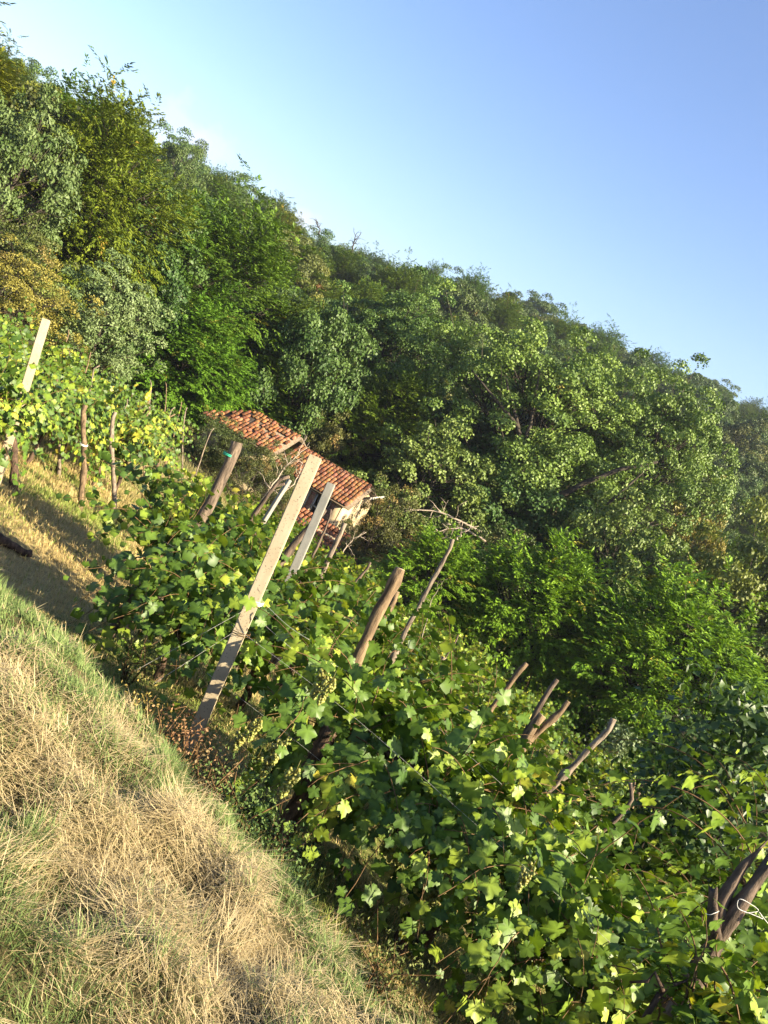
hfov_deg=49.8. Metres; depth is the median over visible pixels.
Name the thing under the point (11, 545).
fallen log
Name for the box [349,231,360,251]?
dead branch
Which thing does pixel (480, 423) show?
oak tree
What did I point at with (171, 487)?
grapevine
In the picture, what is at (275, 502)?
concrete post
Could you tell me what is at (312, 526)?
concrete post
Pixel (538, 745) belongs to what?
grapevine
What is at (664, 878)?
grapevine
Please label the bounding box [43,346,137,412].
grapevine
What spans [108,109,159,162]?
oak tree
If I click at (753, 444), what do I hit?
oak tree
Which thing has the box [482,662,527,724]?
wooden stake
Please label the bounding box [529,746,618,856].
grapevine
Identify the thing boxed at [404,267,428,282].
oak tree
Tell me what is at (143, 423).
grapevine
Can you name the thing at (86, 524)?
path grass
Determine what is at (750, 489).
oak tree
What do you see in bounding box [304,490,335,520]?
window
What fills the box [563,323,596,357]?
oak tree
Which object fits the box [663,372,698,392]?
oak tree
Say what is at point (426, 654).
grapevine
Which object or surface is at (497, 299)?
locust tree
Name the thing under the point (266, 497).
wooden stake
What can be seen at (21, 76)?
locust tree
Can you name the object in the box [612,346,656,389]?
oak tree
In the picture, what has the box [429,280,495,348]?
oak tree
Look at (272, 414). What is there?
locust tree
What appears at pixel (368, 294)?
locust tree
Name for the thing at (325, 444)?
shrub
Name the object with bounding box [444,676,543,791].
grapevine
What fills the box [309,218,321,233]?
dead branch
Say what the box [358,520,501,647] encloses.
locust tree
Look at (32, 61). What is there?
oak tree
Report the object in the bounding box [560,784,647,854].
grapevine
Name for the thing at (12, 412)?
grapevine
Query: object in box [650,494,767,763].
oak tree
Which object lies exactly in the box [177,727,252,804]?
weed
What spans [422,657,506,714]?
grapevine
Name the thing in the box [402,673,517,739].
grapevine
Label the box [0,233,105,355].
leafy tree
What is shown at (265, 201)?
locust tree
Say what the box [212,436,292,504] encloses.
shrub
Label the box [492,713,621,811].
grapevine
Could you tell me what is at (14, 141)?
leafy tree
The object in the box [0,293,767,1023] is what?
ground
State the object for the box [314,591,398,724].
wooden stake
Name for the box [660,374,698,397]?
locust tree
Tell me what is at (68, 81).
locust tree
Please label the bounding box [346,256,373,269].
oak tree
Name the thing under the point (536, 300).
oak tree
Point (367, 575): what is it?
grapevine
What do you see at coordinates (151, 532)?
grapevine
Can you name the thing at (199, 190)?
oak tree
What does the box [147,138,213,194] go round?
oak tree
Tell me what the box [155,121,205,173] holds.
oak tree
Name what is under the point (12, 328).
grapevine
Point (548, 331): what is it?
oak tree
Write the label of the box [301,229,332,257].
oak tree
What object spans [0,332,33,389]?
grapevine
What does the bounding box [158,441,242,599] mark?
trunk post
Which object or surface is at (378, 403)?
locust tree
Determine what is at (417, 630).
grapevine
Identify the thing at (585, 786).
grapevine
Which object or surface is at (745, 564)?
oak tree
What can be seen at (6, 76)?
locust tree
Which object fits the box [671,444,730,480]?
locust tree
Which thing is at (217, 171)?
locust tree
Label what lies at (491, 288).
locust tree
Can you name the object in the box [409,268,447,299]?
locust tree
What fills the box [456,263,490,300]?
locust tree
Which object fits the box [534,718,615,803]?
wooden stake
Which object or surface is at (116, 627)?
vine trunk
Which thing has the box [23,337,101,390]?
grapevine
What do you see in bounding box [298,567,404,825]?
wooden stake
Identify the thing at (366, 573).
grapevine
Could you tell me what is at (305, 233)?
oak tree
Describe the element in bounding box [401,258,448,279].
locust tree
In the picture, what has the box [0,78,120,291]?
oak tree
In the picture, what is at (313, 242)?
oak tree
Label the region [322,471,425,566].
shrub
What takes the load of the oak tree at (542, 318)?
on the ground at (136, 993)
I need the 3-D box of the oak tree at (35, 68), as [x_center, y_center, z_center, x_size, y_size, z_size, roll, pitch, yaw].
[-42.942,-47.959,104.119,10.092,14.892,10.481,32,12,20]
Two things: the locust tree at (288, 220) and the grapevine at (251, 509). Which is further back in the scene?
the locust tree at (288, 220)
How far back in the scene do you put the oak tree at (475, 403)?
82.81 m
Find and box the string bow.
[737,899,762,918]
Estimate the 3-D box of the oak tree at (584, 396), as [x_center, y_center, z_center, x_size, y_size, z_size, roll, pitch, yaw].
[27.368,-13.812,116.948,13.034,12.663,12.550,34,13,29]
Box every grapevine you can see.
[0,296,39,351]
[0,308,22,330]
[0,318,34,350]
[0,324,24,347]
[0,325,94,433]
[0,330,49,388]
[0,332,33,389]
[0,335,87,495]
[1,329,103,425]
[4,370,138,477]
[5,352,112,464]
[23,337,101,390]
[27,329,94,383]
[42,351,117,444]
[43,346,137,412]
[44,398,179,493]
[51,340,134,396]
[51,515,332,721]
[56,450,304,673]
[75,387,161,462]
[77,440,293,555]
[84,382,166,433]
[87,410,198,489]
[97,369,163,424]
[101,397,183,465]
[114,531,329,687]
[116,389,188,442]
[126,389,199,447]
[135,483,360,591]
[146,473,289,545]
[164,525,411,743]
[184,471,291,561]
[218,582,552,945]
[222,491,318,548]
[245,543,437,687]
[249,503,328,555]
[255,597,493,805]
[258,514,313,555]
[266,534,339,620]
[268,507,316,556]
[268,546,359,619]
[270,610,401,673]
[277,517,327,554]
[291,555,371,606]
[292,632,495,731]
[296,688,713,1023]
[301,666,614,839]
[304,550,382,605]
[310,545,383,596]
[331,565,381,605]
[340,549,385,597]
[357,601,431,677]
[374,593,437,663]
[379,596,435,646]
[382,592,446,628]
[387,599,446,672]
[395,604,455,642]
[398,810,767,1023]
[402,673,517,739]
[411,628,497,707]
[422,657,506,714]
[428,642,499,706]
[430,642,509,707]
[439,625,514,686]
[441,633,501,688]
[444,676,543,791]
[450,728,698,965]
[476,897,767,1023]
[483,689,584,750]
[483,693,561,772]
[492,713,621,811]
[496,682,580,773]
[501,689,576,755]
[507,676,567,732]
[518,688,575,742]
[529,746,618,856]
[550,815,744,997]
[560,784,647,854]
[567,763,657,838]
[568,757,669,819]
[570,734,639,787]
[570,744,651,811]
[572,728,767,1023]
[573,746,657,790]
[580,724,635,766]
[580,807,673,916]
[590,769,767,966]
[591,862,767,1023]
[641,846,738,930]
[641,897,767,997]
[654,931,767,1023]
[665,827,764,903]
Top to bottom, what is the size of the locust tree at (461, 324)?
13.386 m
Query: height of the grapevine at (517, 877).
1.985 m
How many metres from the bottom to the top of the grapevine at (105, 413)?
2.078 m
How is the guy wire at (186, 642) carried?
attached to the concrete post at (263, 576)
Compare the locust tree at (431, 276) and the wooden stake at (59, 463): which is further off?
the locust tree at (431, 276)
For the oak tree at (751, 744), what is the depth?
42.34 m
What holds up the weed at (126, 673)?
on the ground at (136, 993)
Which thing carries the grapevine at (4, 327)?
on the ground at (136, 993)
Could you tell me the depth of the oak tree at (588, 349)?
151.20 m
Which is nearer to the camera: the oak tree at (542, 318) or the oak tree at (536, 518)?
the oak tree at (536, 518)
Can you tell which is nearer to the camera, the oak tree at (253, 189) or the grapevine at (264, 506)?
the grapevine at (264, 506)
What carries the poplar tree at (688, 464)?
on the ground at (136, 993)
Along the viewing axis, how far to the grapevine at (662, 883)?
8.67 m
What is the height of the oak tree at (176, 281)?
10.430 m
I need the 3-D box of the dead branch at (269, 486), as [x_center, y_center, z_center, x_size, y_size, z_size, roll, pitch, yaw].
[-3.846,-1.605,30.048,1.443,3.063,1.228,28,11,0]
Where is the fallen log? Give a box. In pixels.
[0,532,31,556]
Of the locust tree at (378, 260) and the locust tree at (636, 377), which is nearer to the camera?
the locust tree at (636, 377)
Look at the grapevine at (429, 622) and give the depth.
29.15 m
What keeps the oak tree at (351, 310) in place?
on the ground at (136, 993)
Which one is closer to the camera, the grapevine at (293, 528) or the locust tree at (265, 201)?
the grapevine at (293, 528)
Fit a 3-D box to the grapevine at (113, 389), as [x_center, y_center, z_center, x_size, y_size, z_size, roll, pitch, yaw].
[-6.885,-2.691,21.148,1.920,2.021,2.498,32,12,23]
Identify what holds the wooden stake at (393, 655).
on the ground at (136, 993)
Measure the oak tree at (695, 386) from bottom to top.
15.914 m
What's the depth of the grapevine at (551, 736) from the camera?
19.70 m
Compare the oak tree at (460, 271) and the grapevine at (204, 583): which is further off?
the oak tree at (460, 271)
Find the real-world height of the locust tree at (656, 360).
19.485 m
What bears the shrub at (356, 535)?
on the ground at (136, 993)
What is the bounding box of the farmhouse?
[194,409,384,535]
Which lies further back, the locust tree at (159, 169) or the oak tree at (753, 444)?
the oak tree at (753, 444)
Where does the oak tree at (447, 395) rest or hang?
on the ground at (136, 993)
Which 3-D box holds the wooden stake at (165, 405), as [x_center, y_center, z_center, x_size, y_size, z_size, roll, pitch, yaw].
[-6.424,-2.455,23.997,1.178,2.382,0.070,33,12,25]
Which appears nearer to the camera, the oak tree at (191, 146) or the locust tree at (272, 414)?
the locust tree at (272, 414)
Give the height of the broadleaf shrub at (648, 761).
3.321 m
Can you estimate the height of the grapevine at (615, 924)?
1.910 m
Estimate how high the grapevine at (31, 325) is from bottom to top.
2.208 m
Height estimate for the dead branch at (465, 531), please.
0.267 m
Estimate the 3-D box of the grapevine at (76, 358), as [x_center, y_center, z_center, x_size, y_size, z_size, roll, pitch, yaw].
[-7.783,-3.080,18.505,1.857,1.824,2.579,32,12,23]
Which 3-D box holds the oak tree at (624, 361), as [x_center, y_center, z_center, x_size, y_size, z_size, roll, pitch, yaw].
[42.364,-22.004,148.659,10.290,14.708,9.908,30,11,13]
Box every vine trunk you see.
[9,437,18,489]
[109,583,140,638]
[116,598,142,644]
[223,721,336,797]
[272,725,336,850]
[392,911,413,961]
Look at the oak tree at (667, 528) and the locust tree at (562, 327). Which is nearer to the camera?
the oak tree at (667, 528)
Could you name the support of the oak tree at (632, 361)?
on the ground at (136, 993)
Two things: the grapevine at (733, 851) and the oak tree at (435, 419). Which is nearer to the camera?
the grapevine at (733, 851)
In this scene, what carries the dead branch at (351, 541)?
attached to the grapevine at (366, 573)
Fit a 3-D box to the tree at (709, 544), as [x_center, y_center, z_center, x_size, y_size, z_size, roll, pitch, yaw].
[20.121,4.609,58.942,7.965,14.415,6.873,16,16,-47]
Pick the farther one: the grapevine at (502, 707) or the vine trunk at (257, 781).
the grapevine at (502, 707)
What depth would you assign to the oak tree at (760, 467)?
116.98 m
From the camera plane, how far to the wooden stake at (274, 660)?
9.97 m
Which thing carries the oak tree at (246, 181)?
on the ground at (136, 993)
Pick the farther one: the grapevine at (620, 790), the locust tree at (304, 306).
the locust tree at (304, 306)
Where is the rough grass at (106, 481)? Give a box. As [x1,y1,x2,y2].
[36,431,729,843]
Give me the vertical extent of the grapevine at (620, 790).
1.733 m
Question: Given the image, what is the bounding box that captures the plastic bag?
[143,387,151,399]
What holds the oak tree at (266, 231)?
on the ground at (136, 993)
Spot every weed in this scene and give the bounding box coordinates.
[90,623,188,704]
[113,669,187,737]
[146,689,233,781]
[174,719,305,876]
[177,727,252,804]
[237,792,337,896]
[332,897,446,1023]
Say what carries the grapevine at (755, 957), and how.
on the ground at (136, 993)
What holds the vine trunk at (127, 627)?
on the ground at (136, 993)
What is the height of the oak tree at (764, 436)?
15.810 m
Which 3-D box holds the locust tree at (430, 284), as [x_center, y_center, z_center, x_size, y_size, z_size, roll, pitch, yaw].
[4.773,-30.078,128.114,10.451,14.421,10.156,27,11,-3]
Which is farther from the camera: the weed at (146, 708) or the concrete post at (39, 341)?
the concrete post at (39, 341)
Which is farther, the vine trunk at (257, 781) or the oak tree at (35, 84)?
the oak tree at (35, 84)
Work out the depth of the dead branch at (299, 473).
29.97 m
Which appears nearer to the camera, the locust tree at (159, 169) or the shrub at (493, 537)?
the shrub at (493, 537)
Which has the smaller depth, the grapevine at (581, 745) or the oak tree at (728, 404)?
the grapevine at (581, 745)
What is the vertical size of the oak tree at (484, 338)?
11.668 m
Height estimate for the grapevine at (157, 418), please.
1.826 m
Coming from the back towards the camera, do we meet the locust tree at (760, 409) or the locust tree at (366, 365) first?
the locust tree at (760, 409)
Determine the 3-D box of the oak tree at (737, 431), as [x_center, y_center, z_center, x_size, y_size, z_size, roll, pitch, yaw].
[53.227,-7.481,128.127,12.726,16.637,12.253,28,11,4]
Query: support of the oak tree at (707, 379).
on the ground at (136, 993)
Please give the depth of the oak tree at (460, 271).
154.16 m
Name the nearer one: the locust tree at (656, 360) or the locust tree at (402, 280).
the locust tree at (402, 280)
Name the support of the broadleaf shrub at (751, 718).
on the ground at (136, 993)
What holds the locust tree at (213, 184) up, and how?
on the ground at (136, 993)
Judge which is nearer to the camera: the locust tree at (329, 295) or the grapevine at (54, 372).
the grapevine at (54, 372)
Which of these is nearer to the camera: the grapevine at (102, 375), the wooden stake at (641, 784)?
the wooden stake at (641, 784)
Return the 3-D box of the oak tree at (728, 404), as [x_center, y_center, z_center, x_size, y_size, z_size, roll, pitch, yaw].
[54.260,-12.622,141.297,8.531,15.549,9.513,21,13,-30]
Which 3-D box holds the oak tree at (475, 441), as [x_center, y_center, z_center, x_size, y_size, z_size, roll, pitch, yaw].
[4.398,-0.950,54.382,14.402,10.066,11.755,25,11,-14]
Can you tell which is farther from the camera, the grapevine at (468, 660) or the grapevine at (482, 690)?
the grapevine at (468, 660)
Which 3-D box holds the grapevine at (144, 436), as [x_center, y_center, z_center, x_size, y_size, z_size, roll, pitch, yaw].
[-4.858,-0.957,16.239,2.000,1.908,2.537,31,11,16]
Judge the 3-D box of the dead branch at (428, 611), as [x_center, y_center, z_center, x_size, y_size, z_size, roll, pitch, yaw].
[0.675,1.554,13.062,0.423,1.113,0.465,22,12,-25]
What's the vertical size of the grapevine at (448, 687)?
2.044 m
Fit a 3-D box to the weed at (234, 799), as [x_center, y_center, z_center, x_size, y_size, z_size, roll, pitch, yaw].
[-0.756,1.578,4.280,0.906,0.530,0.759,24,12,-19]
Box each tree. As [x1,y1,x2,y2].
[0,1,46,202]
[0,24,38,82]
[0,56,207,339]
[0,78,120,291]
[0,82,89,278]
[3,167,209,365]
[8,57,50,82]
[11,58,40,85]
[13,45,152,278]
[25,59,42,78]
[25,80,61,108]
[28,63,76,106]
[28,247,174,391]
[40,75,73,94]
[81,192,256,387]
[98,284,258,428]
[100,197,258,322]
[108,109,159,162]
[114,153,315,417]
[131,133,173,186]
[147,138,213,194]
[151,336,308,451]
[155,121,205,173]
[159,136,200,174]
[161,171,207,203]
[179,193,210,219]
[184,156,210,186]
[186,186,223,229]
[199,166,239,200]
[204,284,358,441]
[205,180,252,222]
[206,164,236,188]
[210,215,287,264]
[211,172,259,209]
[212,174,248,205]
[224,306,378,461]
[227,265,290,294]
[228,278,316,315]
[230,170,269,213]
[233,203,290,262]
[239,293,317,338]
[248,195,276,213]
[248,201,321,253]
[252,189,296,221]
[252,202,295,221]
[265,228,313,254]
[270,191,305,233]
[274,230,331,298]
[277,275,327,311]
[278,235,340,293]
[291,350,449,535]
[295,225,327,249]
[298,278,371,311]
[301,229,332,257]
[304,228,356,282]
[305,264,467,461]
[311,238,332,251]
[313,235,335,256]
[317,297,365,358]
[319,240,368,291]
[332,269,398,291]
[334,275,399,303]
[337,414,460,533]
[339,303,381,362]
[345,246,371,260]
[345,316,378,382]
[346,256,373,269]
[346,277,395,317]
[346,414,515,568]
[347,256,385,276]
[350,241,391,268]
[350,248,427,313]
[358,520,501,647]
[359,276,681,569]
[361,419,542,546]
[367,260,417,272]
[368,399,504,484]
[368,431,598,608]
[373,300,442,346]
[385,349,466,406]
[386,285,440,353]
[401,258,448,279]
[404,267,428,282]
[405,272,441,319]
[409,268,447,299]
[424,309,475,354]
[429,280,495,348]
[433,263,477,308]
[435,526,645,723]
[438,277,484,316]
[443,346,521,412]
[449,267,498,300]
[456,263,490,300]
[456,336,518,413]
[473,316,504,349]
[481,283,527,362]
[483,287,529,326]
[493,321,556,418]
[495,289,551,314]
[497,306,548,347]
[509,483,683,641]
[510,347,753,610]
[520,292,553,314]
[522,302,568,317]
[523,533,767,809]
[524,366,603,430]
[524,627,707,756]
[525,313,557,324]
[540,320,560,358]
[543,302,584,364]
[548,339,579,375]
[561,336,624,404]
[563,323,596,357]
[571,335,619,368]
[588,314,631,352]
[589,362,657,402]
[591,327,622,350]
[602,390,651,476]
[609,350,650,400]
[611,356,654,384]
[611,493,728,632]
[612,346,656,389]
[629,500,727,561]
[637,426,722,486]
[637,477,727,533]
[638,346,675,386]
[645,362,685,419]
[646,522,767,662]
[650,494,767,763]
[657,371,709,400]
[658,362,682,374]
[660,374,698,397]
[660,374,735,409]
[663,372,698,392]
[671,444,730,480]
[673,454,758,528]
[678,397,732,441]
[688,372,737,419]
[688,643,767,807]
[691,541,767,611]
[694,500,738,538]
[700,396,736,433]
[704,383,740,414]
[712,379,731,392]
[713,379,741,420]
[715,420,767,475]
[721,532,767,552]
[724,453,767,536]
[726,473,763,536]
[727,499,767,544]
[728,410,767,448]
[729,409,767,436]
[734,433,767,507]
[736,405,767,419]
[737,397,757,418]
[737,437,766,455]
[740,396,767,413]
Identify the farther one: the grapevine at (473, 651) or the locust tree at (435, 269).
the locust tree at (435, 269)
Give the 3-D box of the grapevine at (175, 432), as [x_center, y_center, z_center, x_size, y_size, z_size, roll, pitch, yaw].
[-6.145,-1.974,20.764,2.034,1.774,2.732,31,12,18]
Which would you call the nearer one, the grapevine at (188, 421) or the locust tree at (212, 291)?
the grapevine at (188, 421)
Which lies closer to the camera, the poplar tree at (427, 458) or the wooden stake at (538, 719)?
the wooden stake at (538, 719)
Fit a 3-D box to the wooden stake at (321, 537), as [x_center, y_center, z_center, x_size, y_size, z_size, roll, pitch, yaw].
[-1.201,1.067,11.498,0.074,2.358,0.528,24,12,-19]
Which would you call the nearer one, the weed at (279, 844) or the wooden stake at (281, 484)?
the weed at (279, 844)
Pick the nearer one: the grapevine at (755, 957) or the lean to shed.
the grapevine at (755, 957)
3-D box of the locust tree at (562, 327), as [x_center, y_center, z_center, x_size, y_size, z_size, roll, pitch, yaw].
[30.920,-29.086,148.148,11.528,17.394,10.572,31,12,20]
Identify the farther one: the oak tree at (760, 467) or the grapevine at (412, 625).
the oak tree at (760, 467)
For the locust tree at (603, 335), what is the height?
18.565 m
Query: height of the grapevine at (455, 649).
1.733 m
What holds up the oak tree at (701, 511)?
on the ground at (136, 993)
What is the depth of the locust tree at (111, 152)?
38.26 m
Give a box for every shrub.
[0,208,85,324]
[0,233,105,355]
[169,410,246,466]
[197,431,263,481]
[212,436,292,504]
[248,448,303,512]
[283,411,358,475]
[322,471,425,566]
[325,518,369,565]
[421,518,535,628]
[562,646,767,907]
[578,708,767,885]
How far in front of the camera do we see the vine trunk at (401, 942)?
4.87 m
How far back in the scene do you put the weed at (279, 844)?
3.98 m
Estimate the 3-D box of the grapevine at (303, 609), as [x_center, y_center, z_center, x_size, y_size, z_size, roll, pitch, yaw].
[-1.116,1.184,7.395,2.182,1.714,2.024,30,11,14]
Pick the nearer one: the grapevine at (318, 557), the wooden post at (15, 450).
the wooden post at (15, 450)
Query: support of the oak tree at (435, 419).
on the ground at (136, 993)
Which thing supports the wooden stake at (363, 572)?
on the ground at (136, 993)
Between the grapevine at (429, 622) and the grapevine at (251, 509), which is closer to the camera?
the grapevine at (251, 509)
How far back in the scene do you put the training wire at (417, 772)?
4.69 m
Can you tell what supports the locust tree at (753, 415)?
on the ground at (136, 993)
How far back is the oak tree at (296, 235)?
109.35 m
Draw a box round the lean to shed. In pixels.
[296,507,351,554]
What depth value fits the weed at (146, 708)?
4.86 m
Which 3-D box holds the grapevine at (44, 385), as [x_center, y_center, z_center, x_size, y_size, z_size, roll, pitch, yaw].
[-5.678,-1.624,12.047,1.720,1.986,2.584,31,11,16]
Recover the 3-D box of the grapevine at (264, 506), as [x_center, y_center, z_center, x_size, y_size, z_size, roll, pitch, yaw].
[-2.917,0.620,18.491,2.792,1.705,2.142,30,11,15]
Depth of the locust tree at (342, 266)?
115.13 m
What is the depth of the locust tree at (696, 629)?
31.66 m
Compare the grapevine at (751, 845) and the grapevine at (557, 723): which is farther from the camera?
the grapevine at (557, 723)
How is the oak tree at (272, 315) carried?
on the ground at (136, 993)
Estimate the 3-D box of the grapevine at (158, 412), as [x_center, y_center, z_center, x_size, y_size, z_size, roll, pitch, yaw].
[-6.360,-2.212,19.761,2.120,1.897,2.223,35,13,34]
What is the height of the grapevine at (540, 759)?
1.845 m
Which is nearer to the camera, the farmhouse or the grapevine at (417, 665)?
the grapevine at (417, 665)
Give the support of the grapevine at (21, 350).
on the ground at (136, 993)
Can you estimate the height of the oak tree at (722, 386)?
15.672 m
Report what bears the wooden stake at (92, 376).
on the ground at (136, 993)
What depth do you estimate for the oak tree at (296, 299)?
65.45 m
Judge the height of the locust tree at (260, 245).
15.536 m
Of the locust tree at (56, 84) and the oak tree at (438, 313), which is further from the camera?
the locust tree at (56, 84)
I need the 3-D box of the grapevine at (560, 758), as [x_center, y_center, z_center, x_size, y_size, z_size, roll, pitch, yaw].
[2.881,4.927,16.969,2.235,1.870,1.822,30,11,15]
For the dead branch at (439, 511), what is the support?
attached to the poplar tree at (427, 458)
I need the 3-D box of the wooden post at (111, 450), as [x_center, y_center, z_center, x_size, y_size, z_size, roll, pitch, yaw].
[-4.442,-0.684,13.593,0.962,1.702,0.107,31,12,19]
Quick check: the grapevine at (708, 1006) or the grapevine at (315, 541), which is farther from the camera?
the grapevine at (315, 541)
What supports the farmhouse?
on the ground at (136, 993)
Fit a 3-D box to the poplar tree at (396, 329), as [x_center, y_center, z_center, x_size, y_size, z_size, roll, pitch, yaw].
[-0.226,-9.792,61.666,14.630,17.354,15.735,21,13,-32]
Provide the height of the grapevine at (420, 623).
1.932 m
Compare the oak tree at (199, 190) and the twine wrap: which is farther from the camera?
the oak tree at (199, 190)
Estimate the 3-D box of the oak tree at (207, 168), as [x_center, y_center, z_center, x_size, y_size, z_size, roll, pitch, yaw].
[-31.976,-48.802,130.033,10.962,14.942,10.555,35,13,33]
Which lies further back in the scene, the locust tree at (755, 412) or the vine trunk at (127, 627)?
the locust tree at (755, 412)
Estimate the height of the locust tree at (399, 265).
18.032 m
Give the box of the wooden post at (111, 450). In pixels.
[108,411,116,513]
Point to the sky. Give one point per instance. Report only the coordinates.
(604, 157)
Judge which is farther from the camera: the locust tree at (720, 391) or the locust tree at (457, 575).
the locust tree at (720, 391)
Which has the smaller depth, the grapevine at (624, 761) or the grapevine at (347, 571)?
the grapevine at (347, 571)
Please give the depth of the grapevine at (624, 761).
21.61 m
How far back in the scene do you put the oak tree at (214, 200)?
55.81 m
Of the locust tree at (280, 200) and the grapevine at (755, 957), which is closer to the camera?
the grapevine at (755, 957)
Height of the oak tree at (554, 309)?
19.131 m
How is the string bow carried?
attached to the forked stump
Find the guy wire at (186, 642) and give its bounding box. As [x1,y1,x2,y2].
[135,610,244,670]
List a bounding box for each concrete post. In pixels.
[0,318,49,484]
[182,454,321,753]
[255,479,291,533]
[256,482,334,652]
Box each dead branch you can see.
[257,434,308,501]
[285,457,302,491]
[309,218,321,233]
[341,530,367,557]
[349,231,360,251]
[395,497,479,531]
[418,579,445,647]
[433,522,485,543]
[456,521,477,539]
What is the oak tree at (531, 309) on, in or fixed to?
on the ground at (136, 993)
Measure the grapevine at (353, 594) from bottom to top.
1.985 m
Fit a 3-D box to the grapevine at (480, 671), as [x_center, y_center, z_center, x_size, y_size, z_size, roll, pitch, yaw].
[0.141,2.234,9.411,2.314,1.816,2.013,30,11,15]
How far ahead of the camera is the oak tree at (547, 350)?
120.02 m
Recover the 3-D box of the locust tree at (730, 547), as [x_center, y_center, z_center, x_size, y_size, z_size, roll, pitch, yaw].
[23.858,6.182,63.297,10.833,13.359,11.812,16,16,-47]
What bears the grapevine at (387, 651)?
on the ground at (136, 993)
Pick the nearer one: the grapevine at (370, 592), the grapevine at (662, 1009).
the grapevine at (662, 1009)
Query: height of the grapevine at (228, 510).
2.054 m
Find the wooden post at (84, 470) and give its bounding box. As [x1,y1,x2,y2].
[77,404,87,510]
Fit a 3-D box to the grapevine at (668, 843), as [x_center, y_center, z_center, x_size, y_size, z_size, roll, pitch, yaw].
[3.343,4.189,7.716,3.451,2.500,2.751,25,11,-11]
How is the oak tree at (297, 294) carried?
on the ground at (136, 993)
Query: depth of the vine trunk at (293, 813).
4.96 m
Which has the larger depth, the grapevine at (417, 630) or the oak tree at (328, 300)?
the oak tree at (328, 300)
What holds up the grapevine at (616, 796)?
on the ground at (136, 993)
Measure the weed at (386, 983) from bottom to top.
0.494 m
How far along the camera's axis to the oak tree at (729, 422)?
131.24 m
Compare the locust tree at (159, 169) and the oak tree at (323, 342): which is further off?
the locust tree at (159, 169)
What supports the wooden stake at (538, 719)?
on the ground at (136, 993)
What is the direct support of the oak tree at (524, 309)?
on the ground at (136, 993)
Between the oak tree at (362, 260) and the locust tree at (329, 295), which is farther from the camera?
the oak tree at (362, 260)
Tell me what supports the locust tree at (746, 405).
on the ground at (136, 993)
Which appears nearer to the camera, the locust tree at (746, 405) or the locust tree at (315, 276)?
the locust tree at (315, 276)
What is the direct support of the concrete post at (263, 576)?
on the ground at (136, 993)
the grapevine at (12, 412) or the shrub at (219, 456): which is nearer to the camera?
the grapevine at (12, 412)
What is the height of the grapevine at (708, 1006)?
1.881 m
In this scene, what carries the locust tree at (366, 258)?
on the ground at (136, 993)
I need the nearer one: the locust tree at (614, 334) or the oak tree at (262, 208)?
the oak tree at (262, 208)
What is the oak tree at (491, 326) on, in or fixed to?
on the ground at (136, 993)
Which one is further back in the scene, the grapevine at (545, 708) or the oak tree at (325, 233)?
the oak tree at (325, 233)
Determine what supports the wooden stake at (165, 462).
on the ground at (136, 993)
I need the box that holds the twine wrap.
[230,625,250,637]
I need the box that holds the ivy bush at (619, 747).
[572,716,643,794]
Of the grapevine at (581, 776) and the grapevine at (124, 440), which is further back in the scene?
the grapevine at (124, 440)
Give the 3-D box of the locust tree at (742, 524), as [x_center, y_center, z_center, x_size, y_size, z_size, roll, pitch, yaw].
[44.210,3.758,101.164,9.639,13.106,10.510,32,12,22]
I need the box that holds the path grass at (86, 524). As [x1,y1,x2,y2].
[0,424,545,1023]
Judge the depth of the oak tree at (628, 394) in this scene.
112.33 m
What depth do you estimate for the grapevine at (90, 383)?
16.87 m
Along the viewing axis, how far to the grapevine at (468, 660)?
23.02 m
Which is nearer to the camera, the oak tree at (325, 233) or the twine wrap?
the twine wrap
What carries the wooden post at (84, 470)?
on the ground at (136, 993)
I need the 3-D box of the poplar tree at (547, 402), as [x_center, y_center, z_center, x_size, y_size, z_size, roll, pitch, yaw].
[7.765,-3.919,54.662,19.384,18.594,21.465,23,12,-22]
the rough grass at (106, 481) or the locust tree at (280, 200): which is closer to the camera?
the rough grass at (106, 481)
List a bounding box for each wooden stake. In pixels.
[57,437,61,476]
[89,365,99,391]
[143,379,151,475]
[159,382,166,462]
[163,414,174,465]
[181,407,186,482]
[194,428,213,476]
[232,500,326,668]
[249,475,289,520]
[251,483,284,514]
[268,523,346,674]
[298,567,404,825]
[299,509,331,582]
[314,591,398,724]
[354,562,370,581]
[389,539,453,663]
[436,700,569,859]
[446,712,545,881]
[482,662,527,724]
[520,678,558,739]
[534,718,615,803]
[602,783,633,831]
[632,783,645,808]
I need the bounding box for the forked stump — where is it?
[662,840,767,1022]
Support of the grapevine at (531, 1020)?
on the ground at (136, 993)
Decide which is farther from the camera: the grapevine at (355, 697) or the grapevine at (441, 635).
the grapevine at (441, 635)
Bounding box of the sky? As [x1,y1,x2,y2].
[0,0,767,409]
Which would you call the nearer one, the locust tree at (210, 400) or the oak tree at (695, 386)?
the locust tree at (210, 400)
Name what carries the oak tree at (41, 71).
on the ground at (136, 993)
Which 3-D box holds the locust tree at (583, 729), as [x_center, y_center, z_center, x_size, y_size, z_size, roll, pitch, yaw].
[10.229,7.717,35.956,8.461,6.262,8.944,30,11,10]
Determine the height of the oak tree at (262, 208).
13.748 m
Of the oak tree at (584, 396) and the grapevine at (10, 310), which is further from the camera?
the oak tree at (584, 396)
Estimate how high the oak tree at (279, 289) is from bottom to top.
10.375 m
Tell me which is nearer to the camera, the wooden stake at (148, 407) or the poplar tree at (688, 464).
the wooden stake at (148, 407)
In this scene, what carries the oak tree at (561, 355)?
on the ground at (136, 993)

